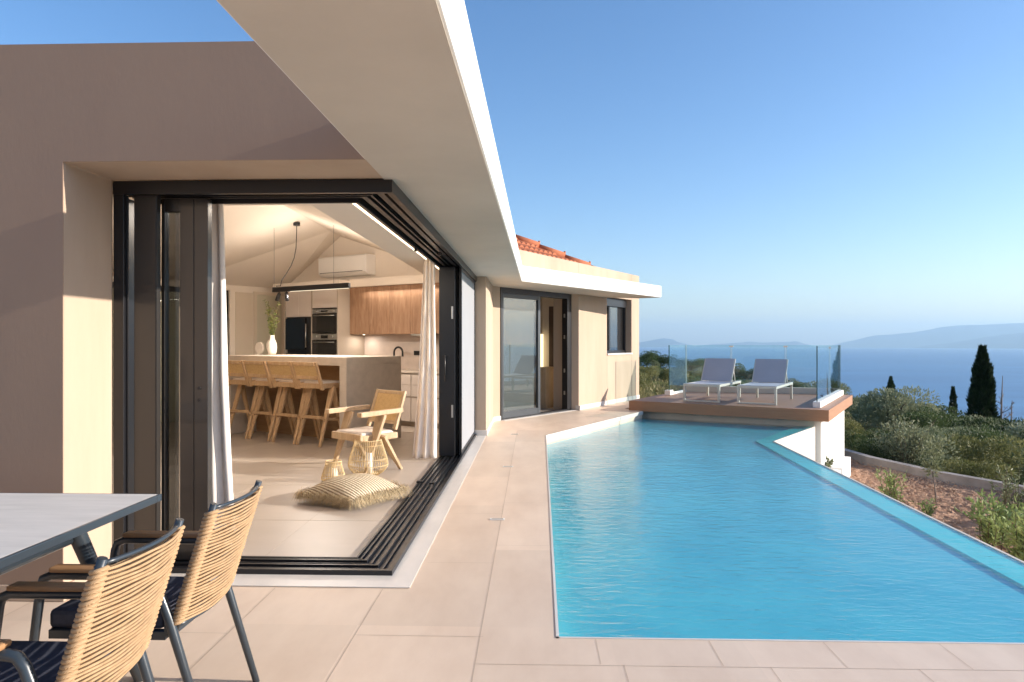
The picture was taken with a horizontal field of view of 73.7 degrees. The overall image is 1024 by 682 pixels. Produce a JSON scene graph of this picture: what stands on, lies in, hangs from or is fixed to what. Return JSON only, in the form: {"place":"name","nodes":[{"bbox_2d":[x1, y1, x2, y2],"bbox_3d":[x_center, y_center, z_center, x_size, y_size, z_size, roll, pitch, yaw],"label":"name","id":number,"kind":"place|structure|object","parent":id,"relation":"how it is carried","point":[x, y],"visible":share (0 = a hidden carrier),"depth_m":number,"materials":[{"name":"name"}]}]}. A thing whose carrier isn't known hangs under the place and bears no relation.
{"place":"outdoors","nodes":[
{"label":"outdoors","id":0,"kind":"place"},
{"bbox_2d":[228,354,400,446],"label":"kitchen island","id":1,"kind":"structure","parent":0,"point":[362,378],"depth_m":9.04,"materials":[{"name":"stone"}]},
{"bbox_2d":[255,342,263,354],"bbox_3d":[-3.723,0.101,10.072,0.172,0.187,0.090,0,0,11],"label":"disc ornament","id":2,"kind":"object","parent":1,"relation":"on","point":[259,348],"visible":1,"depth_m":10.05,"materials":[{"name":"white ceramic"}]},
{"bbox_2d":[266,335,276,354],"bbox_3d":[-3.517,0.052,9.958,0.174,0.285,0.140,0,0,2],"label":"vase","id":3,"kind":"object","parent":1,"relation":"on","point":[271,345],"visible":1,"depth_m":9.91,"materials":[{"name":"white ceramic"}]},
{"bbox_2d":[263,300,280,334],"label":"leafy branches","id":4,"kind":"object","parent":3,"relation":"in","point":[271,326],"visible":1,"depth_m":9.95,"materials":[{"name":"green plant"}]},
{"bbox_2d":[0,401,1023,681],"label":"terrace","id":5,"kind":"structure","parent":0,"point":[438,607],"depth_m":3.00,"materials":[{"name":"tile"}]},
{"bbox_2d":[0,493,161,681],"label":"dining table","id":6,"kind":"object","parent":5,"relation":"on","point":[34,526],"visible":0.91,"depth_m":2.37,"materials":[{"name":"ceramic"}]},
{"bbox_2d":[0,518,184,681],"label":"dining chair","id":7,"kind":"object","parent":5,"relation":"on","point":[88,651],"visible":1,"depth_m":1.80,"materials":[{"name":"beige wicker"}]},
{"bbox_2d":[29,480,262,681],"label":"dining chair","id":8,"kind":"object","parent":5,"relation":"on","point":[193,593],"visible":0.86,"depth_m":2.28,"materials":[{"name":"brown wicker"}]},
{"bbox_2d":[0,0,660,600],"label":"villa","id":9,"kind":"object","parent":5,"relation":"on","point":[346,126],"visible":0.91,"depth_m":3.81,"materials":[{"name":"paint"}]},
{"bbox_2d":[134,195,160,556],"bbox_3d":[-2.076,0.219,3.887,0.132,2.098,0.040,0,0,2],"label":"sliding door leaf","id":10,"kind":"structure","parent":9,"relation":"in","point":[147,208],"depth_m":3.87,"materials":[{"name":"grey metal"}]},
{"bbox_2d":[161,198,211,559],"bbox_3d":[-1.899,0.219,3.982,0.275,2.098,0.058,0,0,2],"label":"sliding door leaf","id":11,"kind":"structure","parent":9,"relation":"in","point":[186,224],"depth_m":3.96,"materials":[{"name":"grey metal"}]},
{"bbox_2d":[212,204,232,541],"bbox_3d":[-1.817,0.174,4.153,0.302,2.212,0.058,0,0,2],"label":"curtain","id":12,"kind":"object","parent":9,"relation":"hanging from","point":[222,486],"visible":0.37,"depth_m":4.14,"materials":[{"name":"fabric"}]},
{"bbox_2d":[226,290,227,351],"bbox_3d":[-5.438,0.210,10.911,0.060,2.180,2.020,0,0,32],"label":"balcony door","id":13,"kind":"structure","parent":9,"relation":"in","point":[226,290],"depth_m":11.74,"materials":[{"name":"white metal"}]},
{"bbox_2d":[228,360,272,438],"bbox_3d":[-3.624,0.774,9.343,0.457,1.051,0.521,0,0,31],"label":"bar stool","id":14,"kind":"object","parent":9,"relation":"on","point":[236,368],"visible":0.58,"depth_m":9.23,"materials":[{"name":"brown wood"}]},
{"bbox_2d":[253,291,283,354],"bbox_3d":[-4.418,0.205,12.415,0.030,2.190,0.650,0,0,32],"label":"interior door","id":15,"kind":"structure","parent":9,"relation":"in","point":[260,323],"depth_m":12.32,"materials":[{"name":"paint"}]},
{"bbox_2d":[243,360,294,441],"bbox_3d":[-3.228,0.774,9.097,0.457,1.051,0.521,0,0,33],"label":"bar stool","id":16,"kind":"object","parent":9,"relation":"on","point":[257,369],"visible":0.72,"depth_m":8.99,"materials":[{"name":"brown wood"}]},
{"bbox_2d":[267,361,319,443],"bbox_3d":[-2.826,0.774,8.848,0.457,1.051,0.521,0,0,31],"label":"bar stool","id":17,"kind":"object","parent":9,"relation":"on","point":[284,370],"visible":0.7,"depth_m":8.75,"materials":[{"name":"brown wood"}]},
{"bbox_2d":[286,317,310,354],"bbox_3d":[-3.501,0.443,11.895,0.625,1.715,0.628,0,0,32],"label":"refrigerator","id":18,"kind":"object","parent":9,"relation":"on","point":[298,335],"visible":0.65,"depth_m":11.63,"materials":[{"name":"black metal"}]},
{"bbox_2d":[272,222,350,300],"bbox_3d":[-2.765,-1.171,9.680,1.540,1.184,0.356,0,0,32],"label":"pendant light","id":19,"kind":"object","parent":9,"relation":"hanging from","point":[286,289],"visible":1,"depth_m":9.65,"materials":[{"name":"black metal"}]},
{"bbox_2d":[291,361,339,447],"bbox_3d":[-2.432,0.774,8.604,0.457,1.051,0.521,0,0,32],"label":"bar stool","id":20,"kind":"object","parent":9,"relation":"on","point":[310,371],"visible":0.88,"depth_m":8.51,"materials":[{"name":"brown wood"}]},
{"bbox_2d":[321,459,344,480],"bbox_3d":[-1.662,1.204,6.355,0.228,0.189,0.228,0,0,2],"label":"rattan lantern","id":21,"kind":"object","parent":9,"relation":"on","point":[328,473],"visible":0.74,"depth_m":6.31,"materials":[{"name":"beige wicker"}]},
{"bbox_2d":[318,253,375,277],"bbox_3d":[-2.842,-1.292,11.711,1.130,0.347,0.245,0,0,32],"label":"air conditioner","id":22,"kind":"object","parent":9,"relation":"attached to","point":[354,265],"visible":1,"depth_m":11.56,"materials":[{"name":"white plastic"}]},
{"bbox_2d":[292,473,410,509],"bbox_3d":[-1.275,1.195,5.617,0.796,0.196,0.851,0,0,29],"label":"floor cushion","id":23,"kind":"object","parent":9,"relation":"on","point":[354,489],"visible":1,"depth_m":5.43,"materials":[{"name":"beige fabric"}]},
{"bbox_2d":[284,283,438,428],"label":"kitchen units","id":24,"kind":"object","parent":9,"relation":"on","point":[389,309],"visible":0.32,"depth_m":11.07,"materials":[{"name":"wood"}]},
{"bbox_2d":[312,309,336,333],"bbox_3d":[-2.958,-0.340,11.556,0.585,0.400,0.632,0,0,32],"label":"microwave oven","id":25,"kind":"object","parent":24,"relation":"in","point":[324,320],"visible":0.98,"depth_m":11.31,"materials":[{"name":"silver metal"}]},
{"bbox_2d":[312,334,336,354],"bbox_3d":[-2.958,0.155,11.556,0.585,0.570,0.632,0,0,32],"label":"oven","id":26,"kind":"object","parent":24,"relation":"in","point":[324,344],"visible":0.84,"depth_m":11.31,"materials":[{"name":"silver metal"}]},
{"bbox_2d":[393,346,403,356],"bbox_3d":[-1.833,0.265,10.971,0.225,0.380,0.058,0,0,32],"label":"kitchen tap","id":27,"kind":"object","parent":24,"relation":"on","point":[399,347],"visible":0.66,"depth_m":10.95,"materials":[{"name":"black metal"}]},
{"bbox_2d":[325,389,406,472],"bbox_3d":[-1.470,0.905,6.976,0.679,0.794,0.612,0,0,42],"label":"armchair","id":28,"kind":"object","parent":9,"relation":"on","point":[387,406],"visible":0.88,"depth_m":6.95,"materials":[{"name":"brown wood"}]},
{"bbox_2d":[348,438,387,475],"bbox_3d":[-1.403,1.127,6.657,0.391,0.344,0.391,0,0,2],"label":"rattan lantern","id":29,"kind":"object","parent":9,"relation":"on","point":[365,446],"visible":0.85,"depth_m":6.58,"materials":[{"name":"beige wicker"}]},
{"bbox_2d":[365,452,372,473],"bbox_3d":[-1.393,1.177,6.657,0.080,0.207,0.080,0,0,2],"label":"candle","id":30,"kind":"object","parent":29,"relation":"in","point":[369,459],"visible":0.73,"depth_m":6.62,"materials":[{"name":"wax"}]},
{"bbox_2d":[412,259,436,458],"bbox_3d":[-0.961,0.174,7.494,0.275,2.212,0.067,0,0,2],"label":"curtain","id":31,"kind":"object","parent":9,"relation":"hanging from","point":[425,441],"visible":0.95,"depth_m":7.48,"materials":[{"name":"fabric"}]},
{"bbox_2d":[439,267,454,455],"bbox_3d":[-0.692,0.219,8.437,0.180,2.098,1.898,0,0,2],"label":"sliding door leaf","id":32,"kind":"structure","parent":9,"relation":"in","point":[446,274],"depth_m":7.54,"materials":[{"name":"black metal"}]},
{"bbox_2d":[455,268,458,453],"bbox_3d":[-0.606,0.219,8.533,0.045,2.098,1.700,0,0,2],"label":"sliding door leaf","id":33,"kind":"structure","parent":9,"relation":"in","point":[456,269],"depth_m":7.68,"materials":[{"name":"black metal"}]},
{"bbox_2d":[500,287,580,420],"bbox_3d":[0.504,0.202,12.073,0.280,2.193,2.229,0,0,38],"label":"wing sliding door","id":34,"kind":"structure","parent":9,"relation":"in","point":[517,315],"depth_m":11.82,"materials":[{"name":"clear glass"}]},
{"bbox_2d":[549,306,552,366],"bbox_3d":[0.827,0.290,13.597,0.200,1.980,0.015,0,0,32],"label":"inner door","id":35,"kind":"structure","parent":9,"relation":"in","point":[550,307],"depth_m":13.62,"materials":[{"name":"brown wood"}]},
{"bbox_2d":[607,298,632,354],"bbox_3d":[2.213,-0.318,14.623,0.255,1.195,1.340,0,0,32],"label":"window","id":36,"kind":"structure","parent":9,"relation":"in","point":[616,308],"depth_m":14.80,"materials":[{"name":"black metal"}]},
{"bbox_2d":[5,409,1023,681],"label":"tile joints","id":37,"kind":"object","parent":5,"relation":"on","point":[597,647],"visible":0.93,"depth_m":2.87,"materials":[{"name":"beige tile"}]},
{"bbox_2d":[545,411,1023,644],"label":"pool coping","id":38,"kind":"object","parent":5,"relation":"on","point":[572,430],"visible":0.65,"depth_m":2.99,"materials":[{"name":"stone"}]},
{"bbox_2d":[547,408,1023,642],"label":"swimming pool","id":39,"kind":"structure","parent":5,"relation":"in","point":[629,617],"depth_m":4.58,"materials":[{"name":"blue liquid"}]},
{"bbox_2d":[547,418,1023,640],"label":"pool water","id":40,"kind":"structure","parent":39,"relation":"in","point":[713,426],"depth_m":7.76,"materials":[{"name":"blue liquid"}]},
{"bbox_2d":[0,0,1023,347],"label":"sky","id":41,"kind":"structure","parent":0,"point":[820,173],"materials":[{"name":"blue"}]},
{"bbox_2d":[639,338,694,346],"bbox_3d":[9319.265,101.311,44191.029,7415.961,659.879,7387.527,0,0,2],"label":"island hills","id":42,"kind":"structure","parent":0,"point":[663,342],"depth_m":42787.74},
{"bbox_2d":[695,341,821,347],"bbox_3d":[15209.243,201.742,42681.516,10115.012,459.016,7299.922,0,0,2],"label":"island hills","id":43,"kind":"structure","parent":0,"point":[772,344],"depth_m":41864.26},
{"bbox_2d":[825,456,833,467],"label":"succulent","id":44,"kind":"object","parent":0,"point":[828,462],"visible":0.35,"depth_m":11.79,"materials":[{"name":"green plant"}]},
{"bbox_2d":[639,367,1022,504],"bbox_3d":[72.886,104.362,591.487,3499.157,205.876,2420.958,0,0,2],"label":"hillside","id":45,"kind":"structure","parent":0,"point":[655,383],"depth_m":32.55,"materials":[{"name":"green plant"}]},
{"bbox_2d":[639,372,652,389],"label":"scrub bush","id":46,"kind":"object","parent":45,"relation":"on","point":[643,383],"visible":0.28,"depth_m":23.59,"materials":[{"name":"green plant"}]},
{"bbox_2d":[639,365,660,377],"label":"scrub bush","id":47,"kind":"object","parent":45,"relation":"on","point":[646,369],"visible":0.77,"depth_m":38.37,"materials":[{"name":"green plant"}]},
{"bbox_2d":[639,350,662,365],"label":"evergreen bush","id":48,"kind":"object","parent":45,"relation":"on","point":[651,356],"visible":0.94,"depth_m":110.42,"materials":[{"name":"green plant"}]},
{"bbox_2d":[660,354,681,367],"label":"evergreen bush","id":49,"kind":"object","parent":45,"relation":"on","point":[674,360],"visible":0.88,"depth_m":109.41,"materials":[{"name":"green plant"}]},
{"bbox_2d":[658,367,689,382],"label":"scrub bush","id":50,"kind":"object","parent":45,"relation":"on","point":[664,375],"visible":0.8,"depth_m":34.45,"materials":[{"name":"green plant"}]},
{"bbox_2d":[663,365,690,373],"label":"scrub bush","id":51,"kind":"object","parent":45,"relation":"on","point":[679,367],"visible":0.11,"depth_m":45.47,"materials":[{"name":"green plant"}]},
{"bbox_2d":[673,358,689,368],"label":"evergreen bush","id":52,"kind":"object","parent":45,"relation":"on","point":[682,361],"visible":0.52,"depth_m":114.64,"materials":[{"name":"green plant"}]},
{"bbox_2d":[671,375,700,387],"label":"scrub bush","id":53,"kind":"object","parent":45,"relation":"on","point":[678,381],"visible":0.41,"depth_m":31.11,"materials":[{"name":"green plant"}]},
{"bbox_2d":[691,366,702,375],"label":"olive bush","id":54,"kind":"object","parent":45,"relation":"on","point":[699,369],"visible":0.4,"depth_m":71.83,"materials":[{"name":"green plant"}]},
{"bbox_2d":[692,371,702,377],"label":"scrub bush","id":55,"kind":"object","parent":45,"relation":"on","point":[700,374],"visible":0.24,"depth_m":43.23,"materials":[{"name":"green plant"}]},
{"bbox_2d":[693,358,704,370],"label":"evergreen bush","id":56,"kind":"object","parent":45,"relation":"on","point":[701,362],"visible":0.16,"depth_m":111.18,"materials":[{"name":"green plant"}]},
{"bbox_2d":[733,367,747,378],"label":"evergreen bush","id":57,"kind":"object","parent":45,"relation":"on","point":[737,372],"visible":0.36,"depth_m":109.89,"materials":[{"name":"green plant"}]},
{"bbox_2d":[736,369,753,378],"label":"evergreen bush","id":58,"kind":"object","parent":45,"relation":"on","point":[743,374],"visible":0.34,"depth_m":109.78,"materials":[{"name":"green plant"}]},
{"bbox_2d":[745,368,752,381],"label":"evergreen bush","id":59,"kind":"object","parent":45,"relation":"on","point":[750,374],"visible":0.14,"depth_m":105.77,"materials":[{"name":"green plant"}]},
{"bbox_2d":[789,381,803,386],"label":"evergreen tree","id":60,"kind":"object","parent":45,"relation":"on","point":[796,384],"visible":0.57,"depth_m":107.33,"materials":[{"name":"green plant"}]},
{"bbox_2d":[801,378,853,396],"bbox_3d":[15.810,2.964,34.872,2.934,2.380,3.024,0,0,32],"label":"olive tree","id":61,"kind":"object","parent":45,"relation":"on","point":[831,384],"visible":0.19,"depth_m":34.49,"materials":[{"name":"green plant"}]},
{"bbox_2d":[844,419,865,438],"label":"scrub bush","id":62,"kind":"object","parent":45,"relation":"on","point":[852,425],"visible":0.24,"depth_m":24.50,"materials":[{"name":"green plant"}]},
{"bbox_2d":[845,398,869,419],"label":"evergreen tree","id":63,"kind":"object","parent":45,"relation":"on","point":[855,408],"visible":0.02,"depth_m":44.42,"materials":[{"name":"green plant"}]},
{"bbox_2d":[844,428,877,451],"bbox_3d":[10.160,3.097,20.410,1.516,0.996,1.064,0,0,-6],"label":"evergreen bush","id":64,"kind":"object","parent":45,"relation":"on","point":[853,436],"visible":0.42,"depth_m":20.32,"materials":[{"name":"green plant"}]},
{"bbox_2d":[846,438,896,459],"bbox_3d":[8.396,2.766,15.954,1.078,0.948,1.681,0,0,-3],"label":"evergreen bush","id":65,"kind":"object","parent":45,"relation":"on","point":[863,447],"visible":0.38,"depth_m":15.95,"materials":[{"name":"green plant"}]},
{"bbox_2d":[844,393,904,428],"bbox_3d":[20.350,4.083,38.378,3.628,2.272,3.710,0,0,6],"label":"olive tree","id":66,"kind":"object","parent":45,"relation":"on","point":[855,400],"visible":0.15,"depth_m":38.65,"materials":[{"name":"green plant"}]},
{"bbox_2d":[863,427,893,447],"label":"evergreen bush","id":67,"kind":"object","parent":45,"relation":"on","point":[871,436],"visible":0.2,"depth_m":22.31,"materials":[{"name":"green plant"}]},
{"bbox_2d":[886,375,895,390],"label":"cypress tree","id":68,"kind":"object","parent":45,"relation":"on","point":[890,384],"visible":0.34,"depth_m":68.06,"materials":[{"name":"green plant"}]},
{"bbox_2d":[853,385,943,432],"bbox_3d":[19.536,3.663,34.688,4.102,3.016,3.836,0,0,26],"label":"olive tree","id":69,"kind":"object","parent":45,"relation":"on","point":[883,410],"visible":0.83,"depth_m":34.43,"materials":[{"name":"green plant"}]},
{"bbox_2d":[864,414,961,465],"bbox_3d":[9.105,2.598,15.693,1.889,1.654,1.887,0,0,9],"label":"olive bush","id":70,"kind":"object","parent":45,"relation":"on","point":[940,452],"visible":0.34,"depth_m":15.42,"materials":[{"name":"green plant"}]},
{"bbox_2d":[895,407,961,433],"bbox_3d":[19.317,4.148,31.980,2.984,2.149,2.932,0,0,-26],"label":"evergreen tree","id":71,"kind":"object","parent":45,"relation":"on","point":[924,418],"visible":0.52,"depth_m":31.61,"materials":[{"name":"green plant"}]},
{"bbox_2d":[897,425,961,458],"bbox_3d":[12.015,3.143,19.604,1.756,1.503,1.878,0,0,-37],"label":"olive bush","id":72,"kind":"object","parent":45,"relation":"on","point":[932,431],"visible":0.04,"depth_m":19.42,"materials":[{"name":"green plant"}]},
{"bbox_2d":[911,454,949,470],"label":"evergreen bush","id":73,"kind":"object","parent":45,"relation":"on","point":[919,462],"visible":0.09,"depth_m":14.47,"materials":[{"name":"green plant"}]},
{"bbox_2d":[894,403,968,434],"bbox_3d":[21.992,4.479,35.941,3.988,2.769,3.956,0,0,-14],"label":"evergreen tree","id":74,"kind":"object","parent":45,"relation":"on","point":[947,409],"visible":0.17,"depth_m":35.41,"materials":[{"name":"green plant"}]},
{"bbox_2d":[844,448,1023,496],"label":"retaining wall","id":75,"kind":"structure","parent":45,"relation":"on","point":[948,477],"depth_m":13.30,"materials":[{"name":"concrete"}]},
{"bbox_2d":[949,386,958,418],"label":"cypress tree","id":76,"kind":"object","parent":45,"relation":"on","point":[953,396],"visible":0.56,"depth_m":71.24,"materials":[{"name":"green plant"}]},
{"bbox_2d":[928,459,994,479],"bbox_3d":[9.235,2.848,14.188,1.307,0.852,1.390,0,0,-6],"label":"scrub bush","id":77,"kind":"object","parent":45,"relation":"on","point":[946,461],"visible":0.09,"depth_m":14.09,"materials":[{"name":"green plant"}]},
{"bbox_2d":[941,415,985,429],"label":"olive bush","id":78,"kind":"object","parent":45,"relation":"on","point":[966,424],"visible":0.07,"depth_m":38.83,"materials":[{"name":"green plant"}]},
{"bbox_2d":[915,423,1012,466],"bbox_3d":[11.514,2.964,17.668,2.573,1.792,1.866,0,0,9],"label":"evergreen bush","id":79,"kind":"object","parent":45,"relation":"on","point":[986,435],"visible":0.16,"depth_m":17.44,"materials":[{"name":"green plant"}]},
{"bbox_2d":[929,432,1023,476],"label":"scrub bush","id":80,"kind":"object","parent":45,"relation":"on","point":[981,452],"visible":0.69,"depth_m":15.79,"materials":[{"name":"green plant"}]},
{"bbox_2d":[942,425,1016,446],"bbox_3d":[16.433,3.926,24.677,2.412,1.835,2.402,0,0,-16],"label":"olive bush","id":81,"kind":"object","parent":45,"relation":"on","point":[952,429],"visible":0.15,"depth_m":24.61,"materials":[{"name":"green plant"}]},
{"bbox_2d":[942,457,1019,482],"bbox_3d":[9.054,2.750,13.199,1.260,0.984,1.437,0,0,8],"label":"scrub bush","id":82,"kind":"object","parent":45,"relation":"on","point":[977,469],"visible":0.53,"depth_m":13.13,"materials":[{"name":"green plant"}]},
{"bbox_2d":[956,414,1005,426],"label":"olive tree","id":83,"kind":"object","parent":45,"relation":"on","point":[983,419],"visible":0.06,"depth_m":47.60,"materials":[{"name":"green plant"}]},
{"bbox_2d":[965,344,1001,430],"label":"cypress tree","id":84,"kind":"object","parent":45,"relation":"on","point":[981,397],"visible":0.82,"depth_m":49.01,"materials":[{"name":"green plant"}]},
{"bbox_2d":[952,416,1023,437],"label":"evergreen tree","id":85,"kind":"object","parent":45,"relation":"on","point":[980,422],"visible":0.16,"depth_m":33.02,"materials":[{"name":"green plant"}]},
{"bbox_2d":[980,422,1023,434],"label":"olive tree","id":86,"kind":"object","parent":45,"relation":"on","point":[1001,425],"visible":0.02,"depth_m":42.34,"materials":[{"name":"green plant"}]},
{"bbox_2d":[995,376,1012,421],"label":"dead tree","id":87,"kind":"object","parent":45,"relation":"on","point":[1001,402],"visible":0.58,"depth_m":50.39,"materials":[{"name":"wood"}]},
{"bbox_2d":[998,475,1023,484],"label":"evergreen bush","id":88,"kind":"object","parent":45,"relation":"on","point":[1021,480],"visible":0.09,"depth_m":12.56,"materials":[{"name":"green plant"}]},
{"bbox_2d":[1000,419,1023,455],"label":"olive tree","id":89,"kind":"object","parent":45,"relation":"on","point":[1012,430],"visible":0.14,"depth_m":29.14,"materials":[{"name":"green plant"}]},
{"bbox_2d":[1002,446,1023,477],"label":"evergreen bush","id":90,"kind":"object","parent":45,"relation":"on","point":[1017,460],"visible":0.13,"depth_m":20.65,"materials":[{"name":"green plant"}]},
{"bbox_2d":[639,347,1023,424],"bbox_3d":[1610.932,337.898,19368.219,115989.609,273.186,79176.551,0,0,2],"label":"sea","id":91,"kind":"structure","parent":0,"point":[941,372],"depth_m":5599.07,"materials":[{"name":"liquid"}]},
{"bbox_2d":[824,323,1023,347],"bbox_3d":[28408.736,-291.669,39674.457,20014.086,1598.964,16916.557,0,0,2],"label":"hills","id":92,"kind":"structure","parent":0,"point":[947,334],"depth_m":40272.88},
{"bbox_2d":[850,459,1023,553],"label":"gravel","id":93,"kind":"structure","parent":0,"point":[910,478],"depth_m":12.25,"materials":[{"name":"brown gravel"}]},
{"bbox_2d":[874,469,907,501],"bbox_3d":[6.094,2.339,11.021,0.435,0.646,0.411,0,0,2],"label":"oleander","id":94,"kind":"object","parent":93,"relation":"on","point":[890,484],"visible":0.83,"depth_m":10.96,"materials":[{"name":"green plant"}]},
{"bbox_2d":[920,497,936,517],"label":"oleander","id":95,"kind":"object","parent":93,"relation":"on","point":[928,509],"visible":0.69,"depth_m":9.94,"materials":[{"name":"green plant"}]},
{"bbox_2d":[920,456,945,504],"bbox_3d":[6.895,2.285,11.198,0.387,0.851,0.386,0,0,37],"label":"olive sapling","id":96,"kind":"object","parent":93,"relation":"on","point":[932,463],"visible":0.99,"depth_m":11.18,"materials":[{"name":"green plant"}]},
{"bbox_2d":[955,488,1023,550],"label":"oleander","id":97,"kind":"object","parent":93,"relation":"on","point":[990,533],"visible":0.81,"depth_m":8.74,"materials":[{"name":"green plant"}]},
{"bbox_2d":[988,465,1023,520],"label":"shrub","id":98,"kind":"object","parent":93,"relation":"on","point":[1006,492],"visible":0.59,"depth_m":9.84,"materials":[{"name":"green plant"}]},
{"bbox_2d":[989,504,1023,560],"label":"oleander","id":99,"kind":"object","parent":93,"relation":"on","point":[1017,543],"visible":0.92,"depth_m":8.03,"materials":[{"name":"green plant"}]},
{"bbox_2d":[915,332,1023,348],"bbox_3d":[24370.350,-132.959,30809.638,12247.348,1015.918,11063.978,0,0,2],"label":"headland hills","id":100,"kind":"structure","parent":0,"point":[1011,341],"depth_m":31267.75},
{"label":"ground","id":101,"kind":"structure","parent":0,"visible":0},
{"bbox_2d":[629,392,851,467],"bbox_3d":[4.671,2.110,13.611,3.460,1.981,3.740,0,0,32],"label":"sundeck","id":102,"kind":"object","parent":101,"relation":"on","point":[828,418],"visible":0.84,"depth_m":12.38,"materials":[{"name":"brown wood"}]},
{"bbox_2d":[683,358,740,402],"bbox_3d":[3.926,0.729,13.320,0.680,0.781,1.620,0,0,32],"label":"sun lounger","id":103,"kind":"object","parent":102,"relation":"on","point":[718,372],"visible":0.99,"depth_m":13.54,"materials":[{"name":"white fabric"}]},
{"bbox_2d":[665,345,842,407],"bbox_3d":[4.756,0.597,13.805,3.180,1.044,3.480,0,0,32],"label":"glass balustrade","id":104,"kind":"object","parent":102,"relation":"on","point":[832,394],"visible":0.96,"depth_m":14.55,"materials":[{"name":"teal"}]},
{"bbox_2d":[737,359,792,404],"bbox_3d":[4.769,0.729,12.821,0.680,0.781,1.620,0,0,32],"label":"sun lounger","id":105,"kind":"object","parent":102,"relation":"on","point":[769,373],"visible":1,"depth_m":13.04,"materials":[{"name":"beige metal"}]},
{"bbox_2d":[831,456,850,476],"bbox_3d":[6.246,2.590,12.953,0.190,0.620,1.400,0,0,32],"label":"stone step","id":106,"kind":"object","parent":101,"relation":"on","point":[842,464],"visible":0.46,"depth_m":12.87,"materials":[{"name":"white stone"}]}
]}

